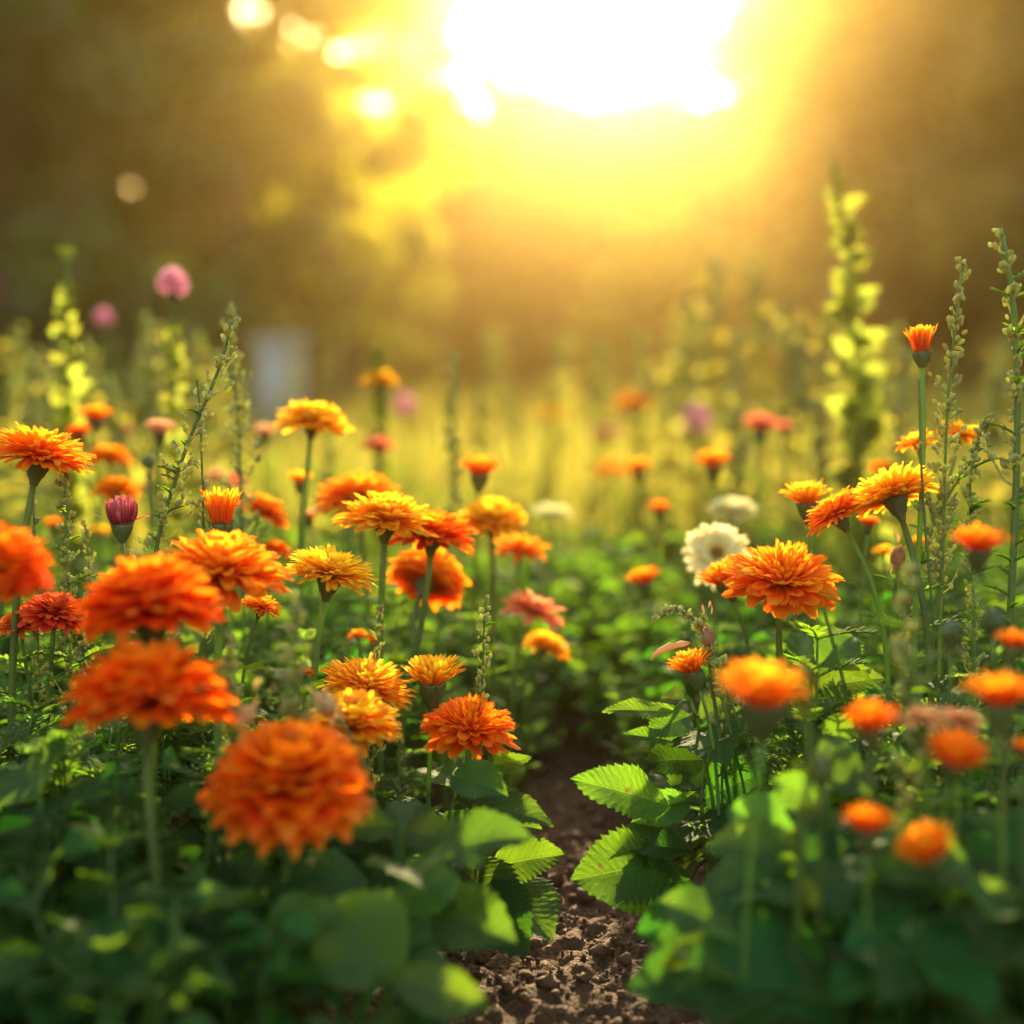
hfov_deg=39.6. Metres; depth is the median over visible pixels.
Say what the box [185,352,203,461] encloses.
meadow weed
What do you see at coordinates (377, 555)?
leafy plant
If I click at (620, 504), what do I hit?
leafy plant
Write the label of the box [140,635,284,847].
leafy plant
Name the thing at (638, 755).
feathery plant
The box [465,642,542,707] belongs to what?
leafy plant
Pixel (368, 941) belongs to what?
broad leaved plant
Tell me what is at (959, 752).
marigold
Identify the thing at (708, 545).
daisy
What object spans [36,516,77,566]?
leafy plant
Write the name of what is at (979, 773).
leafy plant
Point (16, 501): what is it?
leafy plant
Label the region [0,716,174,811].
feathery plant
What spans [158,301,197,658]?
weed stalk
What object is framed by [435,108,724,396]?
tree
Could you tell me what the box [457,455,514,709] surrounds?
marigold
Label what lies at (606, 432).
marigold
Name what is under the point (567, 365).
meadow weed
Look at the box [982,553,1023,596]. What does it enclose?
leafy plant
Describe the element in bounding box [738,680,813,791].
feathery plant
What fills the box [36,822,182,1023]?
feathery plant
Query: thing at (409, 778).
feathery plant
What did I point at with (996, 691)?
marigold
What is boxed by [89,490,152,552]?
leafy plant
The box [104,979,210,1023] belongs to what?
leafy plant
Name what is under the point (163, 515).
seed stalk
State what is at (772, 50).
brown tree
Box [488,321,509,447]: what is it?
meadow weed
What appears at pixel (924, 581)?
leafy plant
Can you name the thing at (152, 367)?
meadow weed
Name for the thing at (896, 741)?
feathery plant
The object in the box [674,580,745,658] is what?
leafy plant
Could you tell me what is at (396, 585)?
leafy plant
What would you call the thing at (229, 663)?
seed stalk
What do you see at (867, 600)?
feathery plant
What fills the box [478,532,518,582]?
leafy plant
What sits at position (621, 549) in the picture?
leafy plant
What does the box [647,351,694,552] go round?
meadow weed
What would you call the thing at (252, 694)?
leafy plant
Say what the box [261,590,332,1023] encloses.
seed stalk
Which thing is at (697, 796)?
feathery plant
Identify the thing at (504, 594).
leafy plant
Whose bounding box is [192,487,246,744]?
calendula
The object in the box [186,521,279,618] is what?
feathery plant
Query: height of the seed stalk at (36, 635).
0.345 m
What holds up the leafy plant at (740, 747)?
on the ground at (548, 955)
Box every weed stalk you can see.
[45,243,103,600]
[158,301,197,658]
[360,344,394,557]
[442,352,470,690]
[778,640,820,946]
[821,158,897,633]
[874,560,955,999]
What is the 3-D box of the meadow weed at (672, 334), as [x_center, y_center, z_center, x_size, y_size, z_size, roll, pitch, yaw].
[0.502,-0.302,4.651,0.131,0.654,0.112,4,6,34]
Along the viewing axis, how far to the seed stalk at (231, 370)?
1.35 m
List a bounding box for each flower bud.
[142,445,155,557]
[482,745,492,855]
[701,601,721,739]
[812,732,831,949]
[889,521,906,682]
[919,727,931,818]
[940,600,966,811]
[981,587,1005,808]
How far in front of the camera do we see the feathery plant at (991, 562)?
1.96 m
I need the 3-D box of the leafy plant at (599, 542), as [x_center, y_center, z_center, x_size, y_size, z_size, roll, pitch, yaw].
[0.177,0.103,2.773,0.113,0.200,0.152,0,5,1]
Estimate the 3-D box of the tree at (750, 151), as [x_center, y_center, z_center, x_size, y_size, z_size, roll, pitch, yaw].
[3.319,-3.437,19.587,5.099,4.491,4.489,-2,6,-24]
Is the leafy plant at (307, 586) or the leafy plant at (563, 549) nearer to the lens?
the leafy plant at (307, 586)
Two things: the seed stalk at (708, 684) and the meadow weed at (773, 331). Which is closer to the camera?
the seed stalk at (708, 684)
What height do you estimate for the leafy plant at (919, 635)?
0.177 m
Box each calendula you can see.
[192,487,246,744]
[241,594,282,727]
[256,543,378,725]
[317,651,418,763]
[392,654,465,948]
[666,645,749,857]
[780,478,854,752]
[804,484,924,748]
[843,461,978,730]
[852,324,977,748]
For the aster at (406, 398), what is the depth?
3.00 m
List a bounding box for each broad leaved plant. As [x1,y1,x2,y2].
[0,728,167,945]
[0,847,258,1023]
[148,847,363,1023]
[276,800,533,1023]
[276,855,491,1023]
[626,871,856,1023]
[703,737,936,922]
[779,845,1023,1023]
[862,806,1023,1020]
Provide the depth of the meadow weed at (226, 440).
2.60 m
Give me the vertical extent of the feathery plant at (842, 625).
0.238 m
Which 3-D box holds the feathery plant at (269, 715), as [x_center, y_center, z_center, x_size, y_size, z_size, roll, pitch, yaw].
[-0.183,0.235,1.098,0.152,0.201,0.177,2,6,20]
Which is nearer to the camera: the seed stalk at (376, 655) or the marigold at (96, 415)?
the seed stalk at (376, 655)
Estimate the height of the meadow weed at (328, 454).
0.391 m
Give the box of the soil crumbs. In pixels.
[300,714,818,1023]
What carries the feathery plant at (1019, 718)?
on the ground at (548, 955)
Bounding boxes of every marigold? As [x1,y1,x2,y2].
[0,422,96,815]
[0,521,57,1023]
[0,612,79,795]
[14,591,88,796]
[26,517,68,688]
[56,636,240,884]
[64,423,111,652]
[64,553,231,874]
[74,404,136,656]
[88,444,134,637]
[88,475,144,645]
[89,524,110,591]
[108,424,143,548]
[143,418,178,640]
[148,528,297,869]
[184,491,288,711]
[196,713,376,1021]
[204,469,229,488]
[222,474,248,519]
[248,537,321,688]
[250,423,277,548]
[270,398,355,721]
[271,509,339,667]
[285,470,333,659]
[299,666,315,711]
[305,688,402,848]
[311,470,405,793]
[331,490,438,799]
[347,629,409,791]
[360,370,398,589]
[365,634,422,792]
[386,509,478,802]
[386,546,471,813]
[419,692,520,953]
[456,496,527,760]
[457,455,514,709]
[494,532,562,789]
[515,629,570,793]
[531,406,562,528]
[589,424,621,508]
[592,460,630,537]
[608,500,670,695]
[612,393,651,526]
[620,565,689,769]
[624,457,679,640]
[673,656,813,1023]
[686,449,736,686]
[693,556,750,766]
[722,539,845,806]
[741,411,782,615]
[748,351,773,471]
[765,421,807,545]
[809,698,902,1023]
[814,801,899,1007]
[844,459,898,644]
[850,544,895,700]
[856,515,880,668]
[881,727,990,1011]
[888,535,937,703]
[893,428,987,726]
[893,818,1022,1022]
[900,704,950,1010]
[917,416,985,694]
[938,707,985,843]
[949,522,1020,837]
[960,670,1023,1022]
[964,629,1023,865]
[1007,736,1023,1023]
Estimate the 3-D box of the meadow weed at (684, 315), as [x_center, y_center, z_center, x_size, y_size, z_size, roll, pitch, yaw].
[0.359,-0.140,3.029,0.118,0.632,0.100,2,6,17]
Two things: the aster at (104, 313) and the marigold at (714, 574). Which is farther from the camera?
the aster at (104, 313)
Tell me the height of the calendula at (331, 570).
0.313 m
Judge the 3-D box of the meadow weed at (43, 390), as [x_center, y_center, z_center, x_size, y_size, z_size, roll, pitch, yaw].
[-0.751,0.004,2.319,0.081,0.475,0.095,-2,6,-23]
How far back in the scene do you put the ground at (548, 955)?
1.14 m
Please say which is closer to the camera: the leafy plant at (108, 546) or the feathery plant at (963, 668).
the feathery plant at (963, 668)
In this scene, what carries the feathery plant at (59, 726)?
on the ground at (548, 955)
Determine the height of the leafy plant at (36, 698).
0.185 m
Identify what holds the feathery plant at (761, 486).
on the ground at (548, 955)
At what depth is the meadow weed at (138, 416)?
2.62 m
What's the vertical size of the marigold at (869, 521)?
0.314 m
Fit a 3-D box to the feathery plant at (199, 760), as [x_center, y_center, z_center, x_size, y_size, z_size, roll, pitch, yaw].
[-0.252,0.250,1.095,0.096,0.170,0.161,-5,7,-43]
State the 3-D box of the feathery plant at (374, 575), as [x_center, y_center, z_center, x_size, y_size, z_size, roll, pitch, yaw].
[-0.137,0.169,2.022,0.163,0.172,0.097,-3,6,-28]
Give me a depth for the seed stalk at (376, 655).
1.15 m
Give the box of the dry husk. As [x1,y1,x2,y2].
[650,640,737,756]
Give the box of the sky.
[128,0,826,190]
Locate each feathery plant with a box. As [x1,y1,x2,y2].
[0,629,75,816]
[0,634,37,759]
[0,677,69,757]
[0,690,67,815]
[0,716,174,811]
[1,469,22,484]
[6,523,110,597]
[18,631,118,731]
[18,635,114,752]
[19,734,142,763]
[20,495,105,576]
[26,714,194,780]
[30,618,113,694]
[35,589,118,702]
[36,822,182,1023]
[37,640,195,837]
[44,516,111,591]
[71,520,195,646]
[74,552,116,592]
[75,618,166,656]
[75,760,191,863]
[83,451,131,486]
[90,518,161,563]
[118,720,235,863]
[129,632,204,649]
[132,622,197,825]
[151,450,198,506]
[156,726,229,826]
[166,627,201,729]
[176,608,283,651]
[178,589,289,691]
[181,685,330,860]
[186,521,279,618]
[192,655,370,763]
[211,608,330,662]
[212,607,286,712]
[238,631,325,694]
[241,639,355,724]
[253,437,299,493]
[253,456,300,533]
[254,549,312,643]
[254,625,375,745]
[269,586,339,694]
[275,647,387,710]
[282,532,327,636]
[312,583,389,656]
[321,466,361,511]
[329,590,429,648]
[332,478,386,566]
[332,636,439,752]
[344,586,444,797]
[347,530,373,587]
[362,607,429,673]
[366,766,449,893]
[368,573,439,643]
[375,612,457,758]
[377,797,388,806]
[383,602,473,802]
[386,466,422,550]
[408,620,473,785]
[411,729,509,807]
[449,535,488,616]
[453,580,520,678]
[457,489,488,551]
[466,474,507,545]
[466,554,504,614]
[466,638,540,750]
[494,547,542,586]
[500,500,533,563]
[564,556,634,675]
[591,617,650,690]
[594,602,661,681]
[600,634,681,764]
[600,686,654,773]
[610,735,692,806]
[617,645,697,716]
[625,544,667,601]
[642,493,689,572]
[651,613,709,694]
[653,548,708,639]
[671,622,797,745]
[689,760,710,813]
[691,786,713,855]
[704,705,777,792]
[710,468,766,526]
[731,489,803,546]
[733,601,796,662]
[734,666,850,770]
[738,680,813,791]
[743,470,799,542]
[744,617,883,807]
[764,595,869,669]
[773,523,859,626]
[775,584,870,670]
[777,697,918,796]
[787,611,919,698]
[795,614,864,711]
[819,676,940,743]
[824,722,1009,817]
[835,552,944,701]
[835,724,1020,809]
[841,591,957,635]
[856,595,980,715]
[864,625,984,737]
[866,612,991,643]
[877,511,937,560]
[877,692,1023,814]
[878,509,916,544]
[880,701,1023,806]
[904,523,1001,620]
[908,503,1009,611]
[908,576,1023,711]
[909,509,966,584]
[926,520,1023,648]
[939,620,1023,790]
[945,594,1017,666]
[958,525,1007,576]
[977,545,1023,706]
[980,594,1023,709]
[985,702,1023,785]
[993,559,1023,656]
[1008,709,1023,799]
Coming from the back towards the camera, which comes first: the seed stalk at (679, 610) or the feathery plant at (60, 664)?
the feathery plant at (60, 664)
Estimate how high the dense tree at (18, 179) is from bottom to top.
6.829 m
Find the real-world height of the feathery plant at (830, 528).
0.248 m
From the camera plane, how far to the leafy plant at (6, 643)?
1.55 m
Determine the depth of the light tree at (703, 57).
26.46 m
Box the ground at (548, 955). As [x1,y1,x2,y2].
[0,383,1010,1023]
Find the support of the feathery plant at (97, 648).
on the ground at (548, 955)
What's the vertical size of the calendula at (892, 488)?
0.377 m
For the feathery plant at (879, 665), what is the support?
on the ground at (548, 955)
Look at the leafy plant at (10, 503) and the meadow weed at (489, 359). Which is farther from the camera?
the meadow weed at (489, 359)
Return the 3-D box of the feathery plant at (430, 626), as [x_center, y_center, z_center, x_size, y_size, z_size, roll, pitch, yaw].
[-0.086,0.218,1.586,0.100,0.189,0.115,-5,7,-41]
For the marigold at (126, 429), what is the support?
on the ground at (548, 955)
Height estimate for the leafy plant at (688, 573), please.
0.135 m
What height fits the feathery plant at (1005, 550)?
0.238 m
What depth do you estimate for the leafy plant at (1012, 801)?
1.05 m
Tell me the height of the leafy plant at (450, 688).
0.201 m
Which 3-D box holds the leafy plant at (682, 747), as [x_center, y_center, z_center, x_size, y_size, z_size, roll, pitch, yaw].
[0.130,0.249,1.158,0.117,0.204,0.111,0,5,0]
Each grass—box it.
[0,364,1023,476]
[0,407,1023,615]
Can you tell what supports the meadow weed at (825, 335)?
on the ground at (548, 955)
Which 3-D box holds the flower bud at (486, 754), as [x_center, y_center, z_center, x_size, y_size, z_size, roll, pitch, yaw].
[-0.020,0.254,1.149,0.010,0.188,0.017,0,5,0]
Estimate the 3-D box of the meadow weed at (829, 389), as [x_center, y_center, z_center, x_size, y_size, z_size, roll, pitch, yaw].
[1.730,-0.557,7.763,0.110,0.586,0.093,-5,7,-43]
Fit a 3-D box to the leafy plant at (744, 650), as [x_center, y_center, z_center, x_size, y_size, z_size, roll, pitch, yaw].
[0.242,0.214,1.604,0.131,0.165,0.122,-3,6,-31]
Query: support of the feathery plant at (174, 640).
on the ground at (548, 955)
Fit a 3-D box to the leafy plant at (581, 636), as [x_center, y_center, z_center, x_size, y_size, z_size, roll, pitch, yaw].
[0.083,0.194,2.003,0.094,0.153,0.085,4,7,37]
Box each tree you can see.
[0,0,263,423]
[7,0,308,384]
[11,3,355,401]
[69,0,405,428]
[107,0,352,335]
[145,0,489,409]
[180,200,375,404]
[241,0,428,402]
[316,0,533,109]
[339,93,586,401]
[339,184,460,402]
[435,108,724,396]
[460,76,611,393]
[547,197,783,395]
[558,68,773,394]
[570,93,889,395]
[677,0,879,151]
[708,0,952,250]
[719,167,948,396]
[766,9,941,169]
[786,204,1012,401]
[809,0,1001,346]
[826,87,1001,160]
[879,0,1021,227]
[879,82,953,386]
[891,0,1023,382]
[917,0,1023,384]
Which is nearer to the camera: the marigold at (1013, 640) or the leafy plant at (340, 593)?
the marigold at (1013, 640)
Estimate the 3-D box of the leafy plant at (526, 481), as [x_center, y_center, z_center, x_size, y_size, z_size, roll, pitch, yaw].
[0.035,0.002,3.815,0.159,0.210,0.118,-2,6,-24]
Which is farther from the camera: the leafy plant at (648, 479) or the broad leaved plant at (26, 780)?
the leafy plant at (648, 479)
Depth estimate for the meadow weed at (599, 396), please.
3.61 m
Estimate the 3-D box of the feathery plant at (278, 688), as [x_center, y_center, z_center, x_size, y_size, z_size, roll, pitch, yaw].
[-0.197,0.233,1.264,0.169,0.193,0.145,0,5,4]
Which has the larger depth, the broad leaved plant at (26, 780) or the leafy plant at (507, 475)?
the leafy plant at (507, 475)
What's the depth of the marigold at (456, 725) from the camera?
1.11 m
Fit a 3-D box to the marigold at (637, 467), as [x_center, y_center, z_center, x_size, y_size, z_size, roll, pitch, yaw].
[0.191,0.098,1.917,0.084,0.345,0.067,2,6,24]
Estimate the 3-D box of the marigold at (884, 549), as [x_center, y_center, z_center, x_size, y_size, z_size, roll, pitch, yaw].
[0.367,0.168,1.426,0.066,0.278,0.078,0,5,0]
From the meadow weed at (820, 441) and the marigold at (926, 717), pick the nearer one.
the marigold at (926, 717)
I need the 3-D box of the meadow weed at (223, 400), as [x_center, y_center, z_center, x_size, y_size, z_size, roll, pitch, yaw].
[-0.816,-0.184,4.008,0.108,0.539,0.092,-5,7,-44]
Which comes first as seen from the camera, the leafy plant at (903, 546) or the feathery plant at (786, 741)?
the feathery plant at (786, 741)
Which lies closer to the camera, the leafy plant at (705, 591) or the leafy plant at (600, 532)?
the leafy plant at (705, 591)
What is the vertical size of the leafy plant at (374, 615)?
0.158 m
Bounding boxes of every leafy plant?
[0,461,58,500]
[0,497,46,531]
[0,501,22,525]
[0,579,56,702]
[0,583,80,700]
[0,586,93,717]
[0,607,84,714]
[0,662,38,749]
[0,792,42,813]
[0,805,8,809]
[0,811,165,993]
[0,877,101,941]
[0,905,173,1023]
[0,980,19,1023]
[1,770,168,812]
[4,663,139,760]
[7,849,125,939]
[14,490,58,530]
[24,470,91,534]
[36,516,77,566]
[49,524,137,565]
[58,746,201,879]
[60,827,202,877]
[62,973,163,1023]
[87,879,249,1023]
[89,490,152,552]
[91,722,227,842]
[97,641,262,795]
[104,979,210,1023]
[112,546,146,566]
[115,861,273,1021]
[124,836,213,1014]
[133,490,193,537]
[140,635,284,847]
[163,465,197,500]
[166,909,322,1023]
[170,805,335,1023]
[181,587,292,694]
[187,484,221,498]
[187,742,280,865]
[190,523,205,535]
[194,506,270,547]
[195,591,272,670]
[199,821,315,871]
[209,844,313,1023]
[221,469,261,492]
[229,464,294,531]
[236,527,288,556]
[243,683,301,724]
[246,491,294,536]
[249,650,375,772]
[258,507,293,562]
[261,481,315,520]
[264,525,285,566]
[266,515,312,587]
[266,541,377,655]
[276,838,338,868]
[278,522,359,590]
[286,465,343,533]
[287,607,408,690]
[290,567,339,612]
[291,559,376,644]
[304,572,378,636]
[308,507,385,583]
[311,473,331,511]
[318,637,458,796]
[333,524,379,569]
[348,572,386,629]
[354,553,396,629]
[359,749,425,799]
[361,633,400,646]
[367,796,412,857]
[376,590,472,656]
[377,552,419,637]
[378,546,409,568]
[385,622,450,672]
[390,456,425,492]
[391,537,413,552]
[399,481,426,505]
[400,527,502,664]
[410,486,446,508]
[417,751,564,957]
[431,549,479,630]
[432,597,519,707]
[438,535,480,615]
[439,610,478,677]
[445,603,537,694]
[461,563,546,655]
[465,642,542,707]
[471,608,543,713]
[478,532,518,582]
[483,557,589,689]
[485,468,516,493]
[491,472,527,506]
[495,474,557,524]
[497,540,584,606]
[501,558,548,582]
[503,676,565,760]
[512,555,562,572]
[513,561,559,586]
[514,516,562,573]
[528,526,609,655]
[528,601,617,730]
[533,599,611,699]
[534,522,588,581]
[544,537,611,604]
[553,580,643,698]
[557,483,597,526]
[558,501,605,549]
[558,650,643,755]
[560,603,596,659]
[561,563,637,658]
[569,539,659,624]
[570,754,771,917]
[574,535,638,615]
[576,514,633,568]
[581,489,619,523]
[581,598,692,697]
[585,531,689,688]
[588,486,650,559]
[588,530,632,606]
[602,684,746,864]
[605,612,692,681]
[612,480,654,536]
[615,628,698,695]
[622,497,656,561]
[623,503,670,557]
[627,566,663,605]
[634,614,775,755]
[643,477,671,500]
[643,510,697,573]
[645,563,710,616]
[667,606,759,696]
[669,631,786,719]
[673,586,761,662]
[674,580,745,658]
[674,587,736,653]
[677,557,710,604]
[678,547,708,598]
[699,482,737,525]
[703,677,797,768]
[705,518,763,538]
[708,528,766,598]
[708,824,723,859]
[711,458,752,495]
[730,594,828,677]
[734,595,789,640]
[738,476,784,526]
[744,534,828,549]
[744,600,822,663]
[754,684,882,761]
[757,522,803,547]
[779,625,884,749]
[800,782,928,812]
[805,535,836,553]
[818,670,986,812]
[836,573,951,631]
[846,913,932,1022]
[850,622,931,688]
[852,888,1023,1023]
[861,591,985,711]
[882,624,968,678]
[891,555,952,606]
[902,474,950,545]
[902,518,957,572]
[905,740,1020,816]
[917,636,1023,789]
[925,556,967,614]
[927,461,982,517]
[930,495,1010,572]
[931,530,962,568]
[939,517,999,569]
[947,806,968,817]
[948,751,1020,811]
[951,549,1022,638]
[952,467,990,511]
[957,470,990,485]
[958,571,1023,708]
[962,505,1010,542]
[981,599,1023,748]
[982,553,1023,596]
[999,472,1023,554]
[999,500,1023,586]
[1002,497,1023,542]
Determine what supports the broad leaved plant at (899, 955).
on the ground at (548, 955)
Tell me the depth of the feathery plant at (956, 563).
2.13 m
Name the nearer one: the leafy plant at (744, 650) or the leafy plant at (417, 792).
the leafy plant at (417, 792)
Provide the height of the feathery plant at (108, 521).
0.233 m
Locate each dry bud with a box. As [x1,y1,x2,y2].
[205,678,274,869]
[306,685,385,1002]
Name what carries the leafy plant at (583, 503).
on the ground at (548, 955)
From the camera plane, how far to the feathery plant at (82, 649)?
1.54 m
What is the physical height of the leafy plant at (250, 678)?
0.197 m
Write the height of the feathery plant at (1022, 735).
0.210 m
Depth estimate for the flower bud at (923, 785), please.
0.85 m
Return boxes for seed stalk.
[20,500,51,740]
[45,467,87,774]
[75,518,104,749]
[127,317,240,745]
[190,380,214,774]
[201,629,243,859]
[218,301,270,696]
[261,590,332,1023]
[360,605,385,798]
[385,737,422,802]
[470,594,496,760]
[651,604,752,759]
[696,612,728,860]
[880,418,992,745]
[913,380,937,744]
[923,256,979,733]
[948,412,998,738]
[980,227,1023,744]
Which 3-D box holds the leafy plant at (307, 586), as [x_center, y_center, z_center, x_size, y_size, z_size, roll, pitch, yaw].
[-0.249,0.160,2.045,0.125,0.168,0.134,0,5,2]
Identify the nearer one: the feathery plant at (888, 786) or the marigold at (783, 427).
the feathery plant at (888, 786)
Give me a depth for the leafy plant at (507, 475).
3.93 m
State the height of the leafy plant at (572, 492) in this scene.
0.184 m
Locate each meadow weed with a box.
[0,323,27,526]
[0,346,46,526]
[7,346,25,472]
[11,403,51,568]
[32,368,59,573]
[42,345,60,430]
[74,398,112,568]
[76,336,120,537]
[94,374,139,557]
[101,331,123,432]
[118,361,138,463]
[123,344,161,556]
[133,311,169,551]
[155,323,182,518]
[173,327,229,521]
[179,322,203,491]
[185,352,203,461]
[197,350,225,532]
[208,352,237,487]
[220,378,252,529]
[229,366,253,467]
[243,334,262,452]
[284,337,303,463]
[313,358,330,461]
[316,430,346,598]
[430,330,451,446]
[468,383,493,550]
[480,327,505,477]
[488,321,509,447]
[500,386,533,527]
[502,354,512,433]
[539,369,567,529]
[550,334,579,487]
[559,330,578,445]
[583,338,621,502]
[609,351,623,456]
[619,328,659,509]
[636,358,662,486]
[645,368,669,503]
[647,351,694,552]
[648,319,684,490]
[659,296,709,563]
[685,258,734,529]
[715,327,754,528]
[722,378,754,614]
[736,259,778,543]
[760,296,808,541]
[767,319,782,434]
[779,326,828,550]
[803,398,836,584]
[809,287,848,539]
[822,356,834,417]
[828,328,851,494]
[866,322,901,516]
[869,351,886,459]
[882,347,923,545]
[883,398,915,594]
[932,348,954,473]
[966,356,1009,569]
[979,337,1013,537]
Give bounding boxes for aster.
[61,495,148,772]
[95,308,113,554]
[154,266,211,626]
[360,435,404,643]
[394,392,417,549]
[486,588,566,791]
[677,401,713,556]
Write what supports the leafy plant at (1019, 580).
on the ground at (548, 955)
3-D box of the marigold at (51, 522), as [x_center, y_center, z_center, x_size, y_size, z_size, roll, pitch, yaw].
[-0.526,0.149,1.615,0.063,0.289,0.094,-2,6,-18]
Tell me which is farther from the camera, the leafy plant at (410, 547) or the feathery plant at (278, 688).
the leafy plant at (410, 547)
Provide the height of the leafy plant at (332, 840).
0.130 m
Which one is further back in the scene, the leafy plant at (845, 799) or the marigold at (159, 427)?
the marigold at (159, 427)
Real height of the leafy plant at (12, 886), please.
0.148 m
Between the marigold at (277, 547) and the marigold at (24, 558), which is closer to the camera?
the marigold at (24, 558)
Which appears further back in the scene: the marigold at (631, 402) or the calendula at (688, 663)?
the marigold at (631, 402)
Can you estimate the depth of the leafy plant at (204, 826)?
1.03 m
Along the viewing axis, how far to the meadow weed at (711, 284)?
3.32 m
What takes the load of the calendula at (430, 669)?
on the ground at (548, 955)
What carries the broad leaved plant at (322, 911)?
on the ground at (548, 955)
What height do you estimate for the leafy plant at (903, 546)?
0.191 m
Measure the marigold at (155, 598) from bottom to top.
0.327 m
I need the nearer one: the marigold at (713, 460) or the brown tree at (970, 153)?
the marigold at (713, 460)
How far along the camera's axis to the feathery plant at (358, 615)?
1.81 m
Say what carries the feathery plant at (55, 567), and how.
on the ground at (548, 955)
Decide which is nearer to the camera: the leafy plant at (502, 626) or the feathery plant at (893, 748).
the feathery plant at (893, 748)
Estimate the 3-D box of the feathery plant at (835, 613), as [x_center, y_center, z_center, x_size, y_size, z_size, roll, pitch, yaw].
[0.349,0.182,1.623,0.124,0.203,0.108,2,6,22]
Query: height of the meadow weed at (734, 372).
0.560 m
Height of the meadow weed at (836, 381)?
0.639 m
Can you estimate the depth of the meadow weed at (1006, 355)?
2.81 m
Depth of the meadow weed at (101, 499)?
2.10 m
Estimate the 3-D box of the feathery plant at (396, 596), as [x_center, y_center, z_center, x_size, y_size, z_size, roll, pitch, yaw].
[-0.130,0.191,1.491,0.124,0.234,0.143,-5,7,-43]
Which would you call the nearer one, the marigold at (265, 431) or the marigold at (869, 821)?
the marigold at (869, 821)
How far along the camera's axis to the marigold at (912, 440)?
1.25 m
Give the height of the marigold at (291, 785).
0.235 m
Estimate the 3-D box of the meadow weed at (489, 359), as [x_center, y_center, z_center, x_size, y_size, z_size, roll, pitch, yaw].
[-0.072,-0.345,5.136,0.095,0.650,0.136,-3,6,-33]
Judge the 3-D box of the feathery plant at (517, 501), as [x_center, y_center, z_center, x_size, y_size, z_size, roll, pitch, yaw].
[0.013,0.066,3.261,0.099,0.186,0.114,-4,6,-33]
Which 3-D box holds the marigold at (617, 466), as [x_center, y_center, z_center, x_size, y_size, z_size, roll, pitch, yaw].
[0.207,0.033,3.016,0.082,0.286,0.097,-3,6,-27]
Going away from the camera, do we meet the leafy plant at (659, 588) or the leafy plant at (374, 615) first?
the leafy plant at (374, 615)
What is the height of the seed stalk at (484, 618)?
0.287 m
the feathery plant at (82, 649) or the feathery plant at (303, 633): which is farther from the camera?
the feathery plant at (82, 649)
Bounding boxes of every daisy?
[530,503,583,685]
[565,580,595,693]
[682,522,751,837]
[706,495,759,665]
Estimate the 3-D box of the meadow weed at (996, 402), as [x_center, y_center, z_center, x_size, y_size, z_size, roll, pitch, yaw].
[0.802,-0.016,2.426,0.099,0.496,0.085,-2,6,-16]
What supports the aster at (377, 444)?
on the ground at (548, 955)
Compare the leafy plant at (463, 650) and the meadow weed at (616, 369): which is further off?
the meadow weed at (616, 369)
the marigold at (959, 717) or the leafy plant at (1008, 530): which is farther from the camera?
the leafy plant at (1008, 530)
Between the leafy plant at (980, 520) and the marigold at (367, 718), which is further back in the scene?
the leafy plant at (980, 520)
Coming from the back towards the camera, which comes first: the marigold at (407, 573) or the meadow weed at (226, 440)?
the meadow weed at (226, 440)
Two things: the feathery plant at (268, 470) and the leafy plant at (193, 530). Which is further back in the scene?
the feathery plant at (268, 470)
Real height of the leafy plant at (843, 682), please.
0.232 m
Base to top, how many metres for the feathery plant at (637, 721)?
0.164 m
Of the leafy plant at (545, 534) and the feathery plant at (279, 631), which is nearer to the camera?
the feathery plant at (279, 631)
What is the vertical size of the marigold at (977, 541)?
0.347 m
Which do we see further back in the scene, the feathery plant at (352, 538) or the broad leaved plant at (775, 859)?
the feathery plant at (352, 538)
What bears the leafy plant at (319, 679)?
on the ground at (548, 955)
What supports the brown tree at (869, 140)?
on the ground at (548, 955)
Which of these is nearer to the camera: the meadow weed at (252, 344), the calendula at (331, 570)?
the calendula at (331, 570)
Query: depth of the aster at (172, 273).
1.75 m
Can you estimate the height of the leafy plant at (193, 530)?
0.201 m
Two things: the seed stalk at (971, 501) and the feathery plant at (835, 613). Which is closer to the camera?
the seed stalk at (971, 501)
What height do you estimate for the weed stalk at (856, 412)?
0.737 m
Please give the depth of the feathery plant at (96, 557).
1.87 m
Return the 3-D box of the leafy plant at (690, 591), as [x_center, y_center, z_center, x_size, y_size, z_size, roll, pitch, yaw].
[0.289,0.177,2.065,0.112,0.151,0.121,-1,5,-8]
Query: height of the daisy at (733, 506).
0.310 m
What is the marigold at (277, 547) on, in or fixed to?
on the ground at (548, 955)
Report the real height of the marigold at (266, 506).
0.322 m

